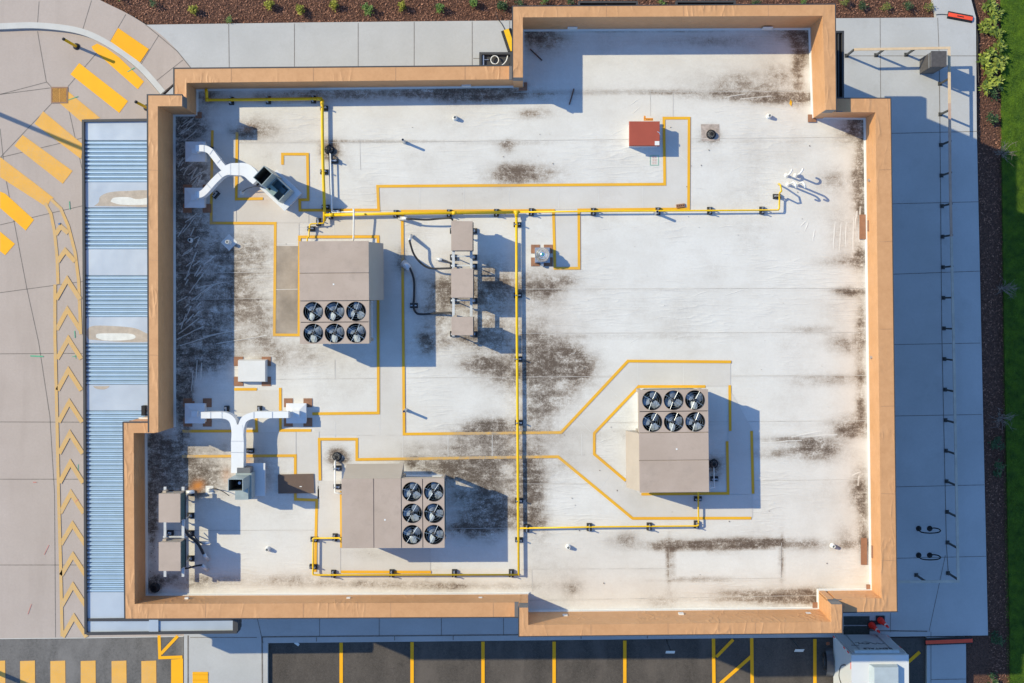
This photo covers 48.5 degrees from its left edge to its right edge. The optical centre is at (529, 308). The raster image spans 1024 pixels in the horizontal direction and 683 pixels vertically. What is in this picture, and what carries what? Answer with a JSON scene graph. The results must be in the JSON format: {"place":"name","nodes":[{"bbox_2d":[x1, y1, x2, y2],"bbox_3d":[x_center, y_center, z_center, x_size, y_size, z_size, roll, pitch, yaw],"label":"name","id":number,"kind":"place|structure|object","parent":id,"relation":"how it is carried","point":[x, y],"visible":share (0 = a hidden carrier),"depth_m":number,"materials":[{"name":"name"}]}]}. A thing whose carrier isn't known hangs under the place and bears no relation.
{"place":"outdoors","nodes":[
{"label":"outdoors","id":0,"kind":"place"},
{"bbox_2d":[0,29,183,637],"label":"driveway","id":1,"kind":"structure","parent":0,"point":[29,573],"depth_m":44.00,"materials":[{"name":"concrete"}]},
{"bbox_2d":[0,92,99,205],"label":"worn crossing stripes","id":2,"kind":"object","parent":1,"relation":"on","point":[45,160],"visible":0.91,"depth_m":43.99,"materials":[{"name":"yellow paint"}]},
{"bbox_2d":[51,87,67,102],"bbox_3d":[-18.173,-8.261,43.988,0.650,0.020,0.630,0,90,0],"label":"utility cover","id":3,"kind":"object","parent":1,"relation":"on","point":[59,94],"visible":1,"depth_m":43.98,"materials":[{"name":"brown metal"}]},
{"bbox_2d":[44,198,87,637],"bbox_3d":[-17.788,4.234,43.980,1.334,0.011,17.062,-2,90,0],"label":"driveway hatching","id":4,"kind":"object","parent":1,"relation":"on","point":[69,403],"visible":0.96,"depth_m":43.98,"materials":[{"name":"yellow paint"}]},
{"bbox_2d":[62,37,79,49],"bbox_3d":[-17.517,-10.140,43.370,0.260,1.260,0.254,0,90,0],"label":"bollard","id":5,"kind":"object","parent":1,"relation":"on","point":[76,46],"visible":1,"depth_m":43.61,"materials":[{"name":"yellow metal"}]},
{"bbox_2d":[0,44,143,254],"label":"driveway crossing stripes","id":6,"kind":"object","parent":1,"relation":"on","point":[107,94],"visible":1,"depth_m":43.99,"materials":[{"name":"yellow paint"}]},
{"bbox_2d":[0,22,165,93],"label":"kerb","id":7,"kind":"structure","parent":1,"relation":"on","point":[143,70],"depth_m":43.86,"materials":[{"name":"concrete"}]},
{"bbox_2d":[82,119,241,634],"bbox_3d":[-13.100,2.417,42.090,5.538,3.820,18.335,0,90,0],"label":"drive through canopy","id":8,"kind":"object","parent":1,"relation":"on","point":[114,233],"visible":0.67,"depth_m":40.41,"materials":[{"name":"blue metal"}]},
{"bbox_2d":[0,0,985,682],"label":"pavement joints","id":9,"kind":"object","parent":1,"relation":"on","point":[482,634],"visible":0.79,"depth_m":43.87,"materials":[{"name":"grey concrete"}]},
{"bbox_2d":[0,636,183,682],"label":"road","id":10,"kind":"structure","parent":0,"point":[103,653],"depth_m":44.01,"materials":[{"name":"grey asphalt"}]},
{"bbox_2d":[0,661,155,682],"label":"road crosswalk stripes","id":11,"kind":"object","parent":10,"relation":"on","point":[88,672],"visible":1,"depth_m":44.00,"materials":[{"name":"yellow paint"}]},
{"bbox_2d":[0,636,182,638],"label":"drive edge joint","id":12,"kind":"object","parent":10,"relation":"on","point":[87,637],"visible":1,"depth_m":43.99,"materials":[{"name":"concrete"}]},
{"bbox_2d":[157,635,182,682],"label":"kerb side yellow paint","id":13,"kind":"object","parent":10,"relation":"on","point":[176,669],"visible":1,"depth_m":44.00,"materials":[{"name":"yellow paint"}]},
{"bbox_2d":[0,0,188,90],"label":"footpath","id":14,"kind":"structure","parent":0,"point":[104,20],"depth_m":43.87,"materials":[{"name":"concrete"}]},
{"bbox_2d":[111,28,148,61],"bbox_3d":[-15.433,-10.160,43.859,1.453,0.021,0.616,34,90,0],"label":"tactile pad","id":15,"kind":"object","parent":14,"relation":"on","point":[129,45],"visible":1,"depth_m":43.85,"materials":[{"name":"yellow plastic"}]},
{"bbox_2d":[202,553,209,560],"bbox_3d":[-10.724,8.238,37.720,0.124,0.333,0.341,-22,90,0],"label":"hose boot","id":16,"kind":"object","parent":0,"point":[206,557],"visible":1,"depth_m":37.66,"materials":[{"name":"silver metal"}]},
{"bbox_2d":[181,520,204,554],"bbox_3d":[-11.133,7.462,37.424,0.248,0.448,1.499,-25,90,0],"label":"refrigerant hose","id":17,"kind":"object","parent":16,"relation":"attached to","point":[195,541],"visible":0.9,"depth_m":37.42,"materials":[{"name":"black rubber"}]},
{"bbox_2d":[147,20,511,93],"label":"pavement","id":18,"kind":"structure","parent":0,"point":[416,43],"depth_m":43.87,"materials":[{"name":"concrete"}]},
{"bbox_2d":[479,52,511,64],"bbox_3d":[-1.284,-9.449,43.772,1.275,0.255,0.821,0,90,0],"label":"utility pit","id":19,"kind":"object","parent":18,"relation":"on","point":[495,58],"visible":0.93,"depth_m":43.84,"materials":[{"name":"black plastic"}]},
{"bbox_2d":[501,28,511,51],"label":"cable ramp","id":20,"kind":"structure","parent":18,"relation":"on","point":[507,35],"depth_m":43.79,"materials":[{"name":"yellow rubber"}]},
{"bbox_2d":[184,618,821,682],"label":"pavement","id":21,"kind":"structure","parent":0,"point":[228,660],"depth_m":43.87,"materials":[{"name":"concrete"}]},
{"bbox_2d":[192,672,207,682],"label":"tactile pad","id":22,"kind":"object","parent":21,"relation":"on","point":[200,677],"visible":1,"depth_m":43.85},
{"bbox_2d":[93,0,1009,682],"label":"ground","id":23,"kind":"structure","parent":0,"point":[981,656],"depth_m":44.06,"materials":[{"name":"brown wood"}]},
{"bbox_2d":[187,5,198,15],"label":"shrub","id":24,"kind":"object","parent":23,"relation":"on","point":[192,9],"visible":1,"depth_m":43.77,"materials":[{"name":"green plant"}]},
{"bbox_2d":[263,0,274,9],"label":"shrub","id":25,"kind":"object","parent":23,"relation":"on","point":[268,4],"visible":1,"depth_m":43.77,"materials":[{"name":"green plant"}]},
{"bbox_2d":[295,4,304,14],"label":"shrub","id":26,"kind":"object","parent":23,"relation":"on","point":[300,9],"visible":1,"depth_m":43.78,"materials":[{"name":"green plant"}]},
{"bbox_2d":[360,2,373,15],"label":"shrub","id":27,"kind":"object","parent":23,"relation":"on","point":[366,7],"visible":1,"depth_m":43.81,"materials":[{"name":"green plant"}]},
{"bbox_2d":[434,3,444,12],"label":"shrub","id":28,"kind":"object","parent":23,"relation":"on","point":[439,7],"visible":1,"depth_m":43.77,"materials":[{"name":"green plant"}]},
{"bbox_2d":[497,1,507,9],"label":"shrub","id":29,"kind":"object","parent":23,"relation":"on","point":[501,5],"visible":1,"depth_m":43.84,"materials":[{"name":"green plant"}]},
{"bbox_2d":[122,4,897,636],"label":"commercial building","id":30,"kind":"structure","parent":23,"relation":"on","point":[772,332],"depth_m":37.90,"materials":[{"name":"paint"}]},
{"bbox_2d":[150,583,159,592],"bbox_3d":[-12.468,9.300,37.820,0.340,0.160,0.340,0,90,0],"label":"drain","id":31,"kind":"object","parent":30,"relation":"on","point":[154,588],"visible":1,"depth_m":37.81,"materials":[{"name":"black metal"}]},
{"bbox_2d":[163,487,193,576],"bbox_3d":[-11.611,7.296,37.529,0.908,0.737,2.939,0,90,0],"label":"condenser stand","id":32,"kind":"object","parent":30,"relation":"on","point":[169,533],"visible":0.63,"depth_m":37.22,"materials":[{"name":"metal"}]},
{"bbox_2d":[159,537,185,570],"bbox_3d":[-11.558,7.946,36.840,0.710,0.600,0.983,0,90,0],"label":"condenser unit","id":33,"kind":"object","parent":32,"relation":"on","point":[172,554],"visible":1,"depth_m":36.54,"materials":[{"name":"beige paint"}]},
{"bbox_2d":[159,490,185,521],"bbox_3d":[-11.562,6.386,36.840,0.702,0.600,0.983,0,90,0],"label":"condenser unit","id":34,"kind":"object","parent":32,"relation":"on","point":[172,506],"visible":1,"depth_m":36.54,"materials":[{"name":"beige paint"}]},
{"bbox_2d":[185,142,206,161],"bbox_3d":[-11.035,-5.191,37.640,0.660,0.520,0.660,0,90,0],"label":"duct curb cap","id":35,"kind":"object","parent":30,"relation":"on","point":[192,154],"visible":0.88,"depth_m":37.55,"materials":[{"name":"white metal"}]},
{"bbox_2d":[195,145,257,198],"bbox_3d":[-9.823,-4.476,37.266,2.138,0.349,1.744,0,90,0],"label":"angled exhaust duct","id":36,"kind":"object","parent":35,"relation":"on","point":[247,171],"visible":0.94,"depth_m":37.10,"materials":[{"name":"white metal"}]},
{"bbox_2d":[183,184,210,212],"bbox_3d":[-11.060,-3.664,37.640,0.942,0.520,0.942,0,90,0],"label":"duct curb cap","id":37,"kind":"object","parent":30,"relation":"on","point":[191,200],"visible":0.85,"depth_m":37.56,"materials":[{"name":"white metal"}]},
{"bbox_2d":[183,398,211,426],"bbox_3d":[-11.052,3.461,37.640,0.942,0.520,0.942,0,90,0],"label":"duct curb cap","id":38,"kind":"object","parent":30,"relation":"on","point":[193,411],"visible":0.93,"depth_m":37.56,"materials":[{"name":"white metal"}]},
{"bbox_2d":[221,234,236,249],"bbox_3d":[-10.002,-2.209,37.759,0.396,0.278,0.396,45,90,0],"label":"vent pipe","id":39,"kind":"object","parent":30,"relation":"on","point":[229,242],"visible":1,"depth_m":37.89,"materials":[{"name":"white plastic"}]},
{"bbox_2d":[228,463,265,499],"bbox_3d":[-9.196,5.654,37.000,0.940,1.800,1.101,0,90,0],"label":"exhaust fan unit","id":40,"kind":"object","parent":30,"relation":"on","point":[247,481],"visible":0.98,"depth_m":37.05,"materials":[{"name":"grey metal"}]},
{"bbox_2d":[201,411,289,472],"bbox_3d":[-9.287,4.363,37.266,2.851,0.349,2.011,0,90,0],"label":"forked exhaust duct","id":41,"kind":"object","parent":40,"relation":"attached to","point":[238,444],"visible":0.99,"depth_m":37.10,"materials":[{"name":"white metal"}]},
{"bbox_2d":[234,357,270,385],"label":"covered roof curb","id":42,"kind":"structure","parent":30,"relation":"on","point":[252,370],"depth_m":37.64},
{"bbox_2d":[253,166,301,210],"bbox_3d":[-8.219,-3.914,37.000,1.159,1.800,0.820,43,90,0],"label":"exhaust fan unit","id":43,"kind":"object","parent":30,"relation":"on","point":[281,191],"visible":1,"depth_m":37.12,"materials":[{"name":"grey metal"}]},
{"bbox_2d":[278,474,313,493],"bbox_3d":[-7.761,5.828,37.862,1.206,0.036,0.658,0,90,0],"label":"weathered board","id":44,"kind":"object","parent":30,"relation":"on","point":[295,483],"visible":1,"depth_m":37.85,"materials":[{"name":"wood"}]},
{"bbox_2d":[284,398,311,426],"bbox_3d":[-7.701,3.461,37.640,0.942,0.520,0.942,0,90,0],"label":"duct curb cap","id":45,"kind":"object","parent":30,"relation":"on","point":[298,412],"visible":0.95,"depth_m":37.56,"materials":[{"name":"white metal"}]},
{"bbox_2d":[324,145,333,154],"bbox_3d":[-6.662,-5.292,37.808,0.328,0.176,0.328,0,90,0],"label":"roof drain","id":46,"kind":"object","parent":30,"relation":"on","point":[328,149],"visible":1,"depth_m":37.86,"materials":[{"name":"black metal"}]},
{"bbox_2d":[331,159,337,163],"bbox_3d":[-6.487,-4.917,37.765,0.260,0.270,0.170,0,90,0],"label":"pipe support","id":47,"kind":"object","parent":30,"relation":"on","point":[334,161],"visible":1,"depth_m":37.78,"materials":[{"name":"black rubber"}]},
{"bbox_2d":[329,153,354,212],"bbox_3d":[-6.214,-4.194,37.726,0.796,0.269,2.024,-3,90,0],"label":"condensate pipe","id":48,"kind":"object","parent":47,"relation":"on","point":[331,190],"visible":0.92,"depth_m":37.70,"materials":[{"name":"white plastic"}]},
{"bbox_2d":[332,452,341,460],"bbox_3d":[-6.405,4.932,37.808,0.328,0.176,0.328,0,90,0],"label":"roof drain","id":49,"kind":"object","parent":30,"relation":"on","point":[336,456],"visible":1,"depth_m":37.86,"materials":[{"name":"grey metal"}]},
{"bbox_2d":[333,484,341,488],"bbox_3d":[-6.385,5.924,37.765,0.260,0.270,0.170,0,90,0],"label":"pipe support","id":50,"kind":"object","parent":30,"relation":"on","point":[338,486],"visible":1,"depth_m":37.78,"materials":[{"name":"black rubber"}]},
{"bbox_2d":[334,460,340,493],"bbox_3d":[-6.345,5.583,37.720,0.251,0.195,1.138,0,90,0],"label":"condensate pipe","id":51,"kind":"object","parent":50,"relation":"on","point":[335,478],"visible":1,"depth_m":37.68,"materials":[{"name":"white plastic"}]},
{"bbox_2d":[299,241,383,343],"bbox_3d":[-6.035,-0.516,37.037,2.555,1.726,3.270,0,90,0],"label":"rooftop air conditioner","id":52,"kind":"object","parent":30,"relation":"on","point":[341,286],"visible":1,"depth_m":36.20,"materials":[{"name":"white metal"}]},
{"bbox_2d":[342,464,445,547],"bbox_3d":[-4.336,6.346,37.037,3.270,1.726,2.555,0,90,0],"label":"rooftop air conditioner","id":53,"kind":"object","parent":30,"relation":"on","point":[389,506],"visible":1,"depth_m":36.20,"materials":[{"name":"white metal"}]},
{"bbox_2d":[398,216,407,220],"bbox_3d":[-4.181,-2.991,37.706,0.391,0.445,0.148,9,90,0],"label":"hose boot","id":54,"kind":"object","parent":30,"relation":"on","point":[400,218],"visible":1,"depth_m":37.68,"materials":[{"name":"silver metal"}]},
{"bbox_2d":[404,217,452,220],"bbox_3d":[-3.305,-2.944,37.449,1.629,0.261,0.123,0,90,0],"label":"refrigerant hose","id":55,"kind":"object","parent":54,"relation":"attached to","point":[429,219],"visible":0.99,"depth_m":37.45,"materials":[{"name":"black rubber"}]},
{"bbox_2d":[401,260,411,270],"bbox_3d":[-4.078,-1.423,37.777,0.425,0.407,0.247,40,90,0],"label":"hose boot","id":56,"kind":"object","parent":30,"relation":"attached to","point":[405,264],"visible":1,"depth_m":37.68,"materials":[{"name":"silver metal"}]},
{"bbox_2d":[450,228,476,336],"bbox_3d":[-2.187,-0.946,37.529,0.900,0.737,3.751,0,90,0],"label":"condenser stand","id":57,"kind":"object","parent":30,"relation":"on","point":[453,258],"visible":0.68,"depth_m":37.22,"materials":[{"name":"metal"}]},
{"bbox_2d":[451,220,473,250],"bbox_3d":[-2.165,-2.367,36.855,0.694,0.570,1.000,0,90,0],"label":"condenser unit","id":58,"kind":"object","parent":57,"relation":"on","point":[462,235],"visible":1,"depth_m":36.57,"materials":[{"name":"beige paint"}]},
{"bbox_2d":[451,267,473,297],"bbox_3d":[-2.156,-0.843,36.855,0.711,0.570,0.992,0,90,0],"label":"condenser unit","id":59,"kind":"object","parent":57,"relation":"on","point":[462,283],"visible":1,"depth_m":36.57,"materials":[{"name":"beige paint"}]},
{"bbox_2d":[451,315,473,334],"bbox_3d":[-2.152,0.537,36.855,0.702,0.570,0.645,0,90,0],"label":"condenser unit","id":60,"kind":"object","parent":57,"relation":"on","point":[462,325],"visible":1,"depth_m":36.57,"materials":[{"name":"beige paint"}]},
{"bbox_2d":[204,88,781,575],"bbox_3d":[-1.203,0.800,37.549,19.077,0.713,16.137,0,90,0],"label":"gas pipe","id":61,"kind":"object","parent":30,"relation":"on","point":[320,100],"visible":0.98,"depth_m":37.67,"materials":[{"name":"yellow metal"}]},
{"bbox_2d":[531,245,552,265],"bbox_3d":[0.420,-1.772,37.522,0.719,0.756,0.720,0,90,0],"label":"exhaust fan","id":62,"kind":"object","parent":30,"relation":"on","point":[543,257],"visible":1,"depth_m":37.64},
{"bbox_2d":[578,1,637,4],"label":"wall canopy","id":63,"kind":"object","parent":30,"relation":"attached to","point":[607,2],"visible":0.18,"depth_m":40.30,"materials":[{"name":"black metal"}]},
{"bbox_2d":[629,116,660,146],"bbox_3d":[3.792,-5.847,37.563,1.030,0.674,1.030,0,90,0],"label":"roof hatch","id":64,"kind":"object","parent":30,"relation":"on","point":[645,132],"visible":1,"depth_m":37.28,"materials":[{"name":"red metal"}]},
{"bbox_2d":[626,388,708,492],"bbox_3d":[4.432,4.214,37.037,2.555,1.726,3.270,-1,90,0],"label":"rooftop air conditioner","id":65,"kind":"object","parent":30,"relation":"on","point":[667,444],"visible":1,"depth_m":36.20,"materials":[{"name":"white metal"}]},
{"bbox_2d":[675,0,735,4],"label":"wall canopy","id":66,"kind":"object","parent":30,"relation":"attached to","point":[679,2],"visible":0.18,"depth_m":40.30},
{"bbox_2d":[706,130,715,138],"bbox_3d":[6.063,-5.806,37.808,0.328,0.176,0.328,0,90,0],"label":"roof drain","id":67,"kind":"object","parent":30,"relation":"on","point":[710,134],"visible":1,"depth_m":37.86,"materials":[{"name":"grey metal"}]},
{"bbox_2d":[709,459,717,467],"bbox_3d":[6.148,5.172,37.808,0.308,0.176,0.308,0,90,0],"label":"roof drain","id":68,"kind":"object","parent":30,"relation":"on","point":[713,463],"visible":1,"depth_m":37.86,"materials":[{"name":"black metal"}]},
{"bbox_2d":[836,31,843,97],"bbox_3d":[10.453,-8.641,40.390,1.418,0.180,2.419,0,90,0],"label":"wall canopy","id":69,"kind":"object","parent":30,"relation":"attached to","point":[840,60],"visible":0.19,"depth_m":40.38,"materials":[{"name":"black metal"}]},
{"bbox_3d":[-3.934,-2.336,37.628,0.130,0.494,0.298,0,90,0],"label":"hose boot","id":70,"kind":"object","parent":30,"relation":"on","visible":0},
{"bbox_2d":[409,240,451,269],"bbox_3d":[-3.363,-1.612,37.476,1.728,0.231,0.504,33,90,0],"label":"refrigerant hose","id":71,"kind":"object","parent":70,"relation":"attached to","point":[421,263],"visible":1,"depth_m":37.48,"materials":[{"name":"black rubber"}]},
{"bbox_2d":[976,53,992,69],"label":"shrub","id":72,"kind":"object","parent":23,"relation":"on","point":[984,60],"visible":1,"depth_m":43.78,"materials":[{"name":"green plant"}]},
{"bbox_2d":[977,18,996,35],"bbox_3d":[17.675,-10.857,43.852,0.786,0.407,0.708,0,90,0],"label":"shrub","id":73,"kind":"object","parent":23,"relation":"on","point":[985,25],"visible":1,"depth_m":43.85,"materials":[{"name":"green plant"}]},
{"bbox_2d":[978,78,996,95],"bbox_3d":[17.644,-8.565,43.814,0.555,0.481,0.746,40,90,0],"label":"shrub","id":74,"kind":"object","parent":23,"relation":"on","point":[986,85],"visible":1,"depth_m":43.74,"materials":[{"name":"green plant"}]},
{"bbox_2d":[978,46,997,60],"bbox_3d":[17.708,-9.829,43.825,0.783,0.460,0.594,0,90,0],"label":"shrub","id":75,"kind":"object","parent":23,"relation":"on","point":[991,51],"visible":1,"depth_m":43.82,"materials":[{"name":"green plant"}]},
{"bbox_2d":[981,63,999,77],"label":"shrub","id":76,"kind":"object","parent":23,"relation":"on","point":[990,70],"visible":1,"depth_m":43.77,"materials":[{"name":"green plant"}]},
{"bbox_2d":[982,0,998,12],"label":"shrub","id":77,"kind":"object","parent":23,"relation":"on","point":[991,4],"visible":1,"depth_m":43.75,"materials":[{"name":"green plant"}]},
{"bbox_2d":[986,111,998,124],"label":"shrub","id":78,"kind":"object","parent":23,"relation":"on","point":[991,117],"visible":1,"depth_m":43.77,"materials":[{"name":"green plant"}]},
{"bbox_2d":[986,6,1004,25],"bbox_3d":[17.969,-11.242,43.797,0.736,0.515,0.789,0,90,0],"label":"shrub","id":79,"kind":"object","parent":23,"relation":"on","point":[994,19],"visible":1,"depth_m":43.79,"materials":[{"name":"green plant"}]},
{"bbox_2d":[988,84,1003,101],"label":"shrub","id":80,"kind":"object","parent":23,"relation":"on","point":[993,92],"visible":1,"depth_m":43.79,"materials":[{"name":"green plant"}]},
{"bbox_2d":[987,436,1004,450],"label":"shrub","id":81,"kind":"object","parent":23,"relation":"on","point":[995,443],"visible":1,"depth_m":43.83,"materials":[{"name":"green plant"}]},
{"bbox_2d":[987,74,1004,87],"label":"shrub","id":82,"kind":"object","parent":23,"relation":"on","point":[998,80],"visible":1,"depth_m":43.78,"materials":[{"name":"green plant"}]},
{"bbox_2d":[988,25,1005,38],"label":"shrub","id":83,"kind":"object","parent":23,"relation":"on","point":[997,31],"visible":1,"depth_m":43.79,"materials":[{"name":"green plant"}]},
{"bbox_2d":[989,630,1004,646],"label":"shrub","id":84,"kind":"object","parent":23,"relation":"on","point":[998,640],"visible":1,"depth_m":43.85,"materials":[{"name":"green plant"}]},
{"bbox_2d":[992,39,1007,52],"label":"shrub","id":85,"kind":"object","parent":23,"relation":"on","point":[999,46],"visible":1,"depth_m":43.74,"materials":[{"name":"green plant"}]},
{"bbox_2d":[993,459,1006,477],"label":"shrub","id":86,"kind":"object","parent":23,"relation":"on","point":[998,466],"visible":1,"depth_m":43.87,"materials":[{"name":"green plant"}]},
{"bbox_2d":[992,53,1008,72],"bbox_3d":[18.116,-9.510,43.815,0.612,0.480,0.780,28,90,0],"label":"shrub","id":87,"kind":"object","parent":23,"relation":"on","point":[999,59],"visible":1,"depth_m":43.78,"materials":[{"name":"green plant"}]},
{"bbox_2d":[989,408,1015,428],"bbox_3d":[18.131,4.286,43.620,1.033,0.876,0.898,16,90,0],"label":"bare shrub","id":88,"kind":"object","parent":23,"relation":"on","point":[999,418],"visible":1,"depth_m":43.72,"materials":[{"name":"brown plant"}]},
{"bbox_2d":[993,141,1014,164],"bbox_3d":[18.198,-5.929,43.610,0.886,0.894,0.982,0,90,0],"label":"bare shrub","id":89,"kind":"object","parent":23,"relation":"on","point":[1002,151],"visible":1,"depth_m":43.70,"materials":[{"name":"plant"}]},
{"bbox_2d":[997,274,1018,296],"bbox_3d":[18.266,-0.819,43.606,1.057,0.903,0.832,23,90,0],"label":"bare shrub","id":90,"kind":"object","parent":23,"relation":"on","point":[1004,288],"visible":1,"depth_m":43.68,"materials":[{"name":"plant"}]},
{"bbox_2d":[269,637,925,682],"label":"parking lot","id":91,"kind":"structure","parent":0,"point":[778,660],"depth_m":44.01,"materials":[{"name":"grey asphalt"}]},
{"bbox_2d":[339,638,920,682],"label":"parking bay lines","id":92,"kind":"object","parent":91,"relation":"on","point":[751,657],"visible":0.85,"depth_m":43.99,"materials":[{"name":"paint"}]},
{"bbox_2d":[821,634,908,682],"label":"truck","id":93,"kind":"object","parent":91,"relation":"on","point":[873,658],"visible":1,"depth_m":41.21,"materials":[{"name":"paint"}]},
{"bbox_2d":[822,0,987,636],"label":"pavement","id":94,"kind":"structure","parent":0,"point":[919,244],"depth_m":43.87,"materials":[{"name":"concrete"}]},
{"bbox_2d":[844,616,869,624],"bbox_3d":[12.628,12.033,43.854,0.991,0.028,0.329,0,90,0],"label":"rubber mat","id":95,"kind":"object","parent":94,"relation":"on","point":[855,620],"visible":1,"depth_m":43.84,"materials":[{"name":"black rubber"}]},
{"bbox_2d":[844,626,869,634],"bbox_3d":[12.628,12.410,43.854,0.991,0.028,0.329,0,90,0],"label":"rubber mat","id":96,"kind":"object","parent":94,"relation":"on","point":[854,630],"visible":1,"depth_m":43.84,"materials":[{"name":"black rubber"}]},
{"bbox_2d":[867,620,879,632],"bbox_3d":[13.203,12.201,43.360,0.340,1.020,0.340,0,90,0],"label":"traffic cone","id":97,"kind":"object","parent":94,"relation":"on","point":[871,624],"visible":1,"depth_m":43.73,"materials":[{"name":"red plastic"}]},
{"bbox_2d":[876,616,888,627],"bbox_3d":[13.540,12.013,43.360,0.340,1.020,0.340,0,90,0],"label":"traffic cone","id":98,"kind":"object","parent":94,"relation":"on","point":[880,620],"visible":1,"depth_m":43.69,"materials":[{"name":"red plastic"}]},
{"bbox_2d":[845,47,959,582],"bbox_3d":[14.564,0.221,43.335,3.695,1.070,20.340,-3,90,0],"label":"guard rail","id":99,"kind":"object","parent":94,"relation":"on","point":[949,204],"visible":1,"depth_m":42.80,"materials":[{"name":"grey metal"}]},
{"bbox_2d":[916,552,940,560],"bbox_3d":[15.283,9.512,43.503,0.734,0.756,0.226,0,90,0],"label":"bike rack","id":100,"kind":"object","parent":94,"relation":"on","point":[929,555],"visible":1,"depth_m":43.79,"materials":[{"name":"black metal"}]},
{"bbox_2d":[916,526,940,533],"bbox_3d":[15.283,8.485,43.503,0.734,0.756,0.220,0,90,0],"label":"bike rack","id":101,"kind":"object","parent":94,"relation":"on","point":[919,528],"visible":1,"depth_m":43.71,"materials":[{"name":"black metal"}]},
{"bbox_2d":[919,51,946,73],"bbox_3d":[15.321,-9.338,43.195,0.580,1.350,0.596,0,90,0],"label":"storage cabinet","id":102,"kind":"object","parent":94,"relation":"on","point":[932,62],"visible":1,"depth_m":42.66,"materials":[{"name":"grey metal"}]},
{"bbox_2d":[925,636,965,682],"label":"pavement","id":103,"kind":"structure","parent":0,"point":[945,661],"depth_m":43.87,"materials":[{"name":"concrete"}]},
{"bbox_2d":[925,636,972,644],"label":"cable ramp","id":104,"kind":"structure","parent":103,"relation":"on","point":[949,640],"depth_m":43.80,"materials":[{"name":"red rubber"}]},
{"bbox_2d":[947,11,972,22],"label":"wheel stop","id":105,"kind":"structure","parent":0,"point":[960,17],"depth_m":43.80,"materials":[{"name":"red rubber"}]},
{"bbox_2d":[999,0,1023,682],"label":"lawn","id":106,"kind":"structure","parent":0,"point":[1009,315],"depth_m":43.97,"materials":[{"name":"plant"}]},
{"bbox_3d":[-3.841,-0.102,37.765,0.260,0.270,0.170,0,90,0],"label":"pipe support","id":107,"kind":"object","parent":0,"visible":0},
{"bbox_2d":[409,267,451,314],"bbox_3d":[-3.545,-0.272,37.611,0.942,0.459,2.205,-43,90,0],"label":"refrigerant hose","id":108,"kind":"object","parent":107,"relation":"on","point":[413,304],"visible":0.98,"depth_m":37.76,"materials":[{"name":"black rubber"}]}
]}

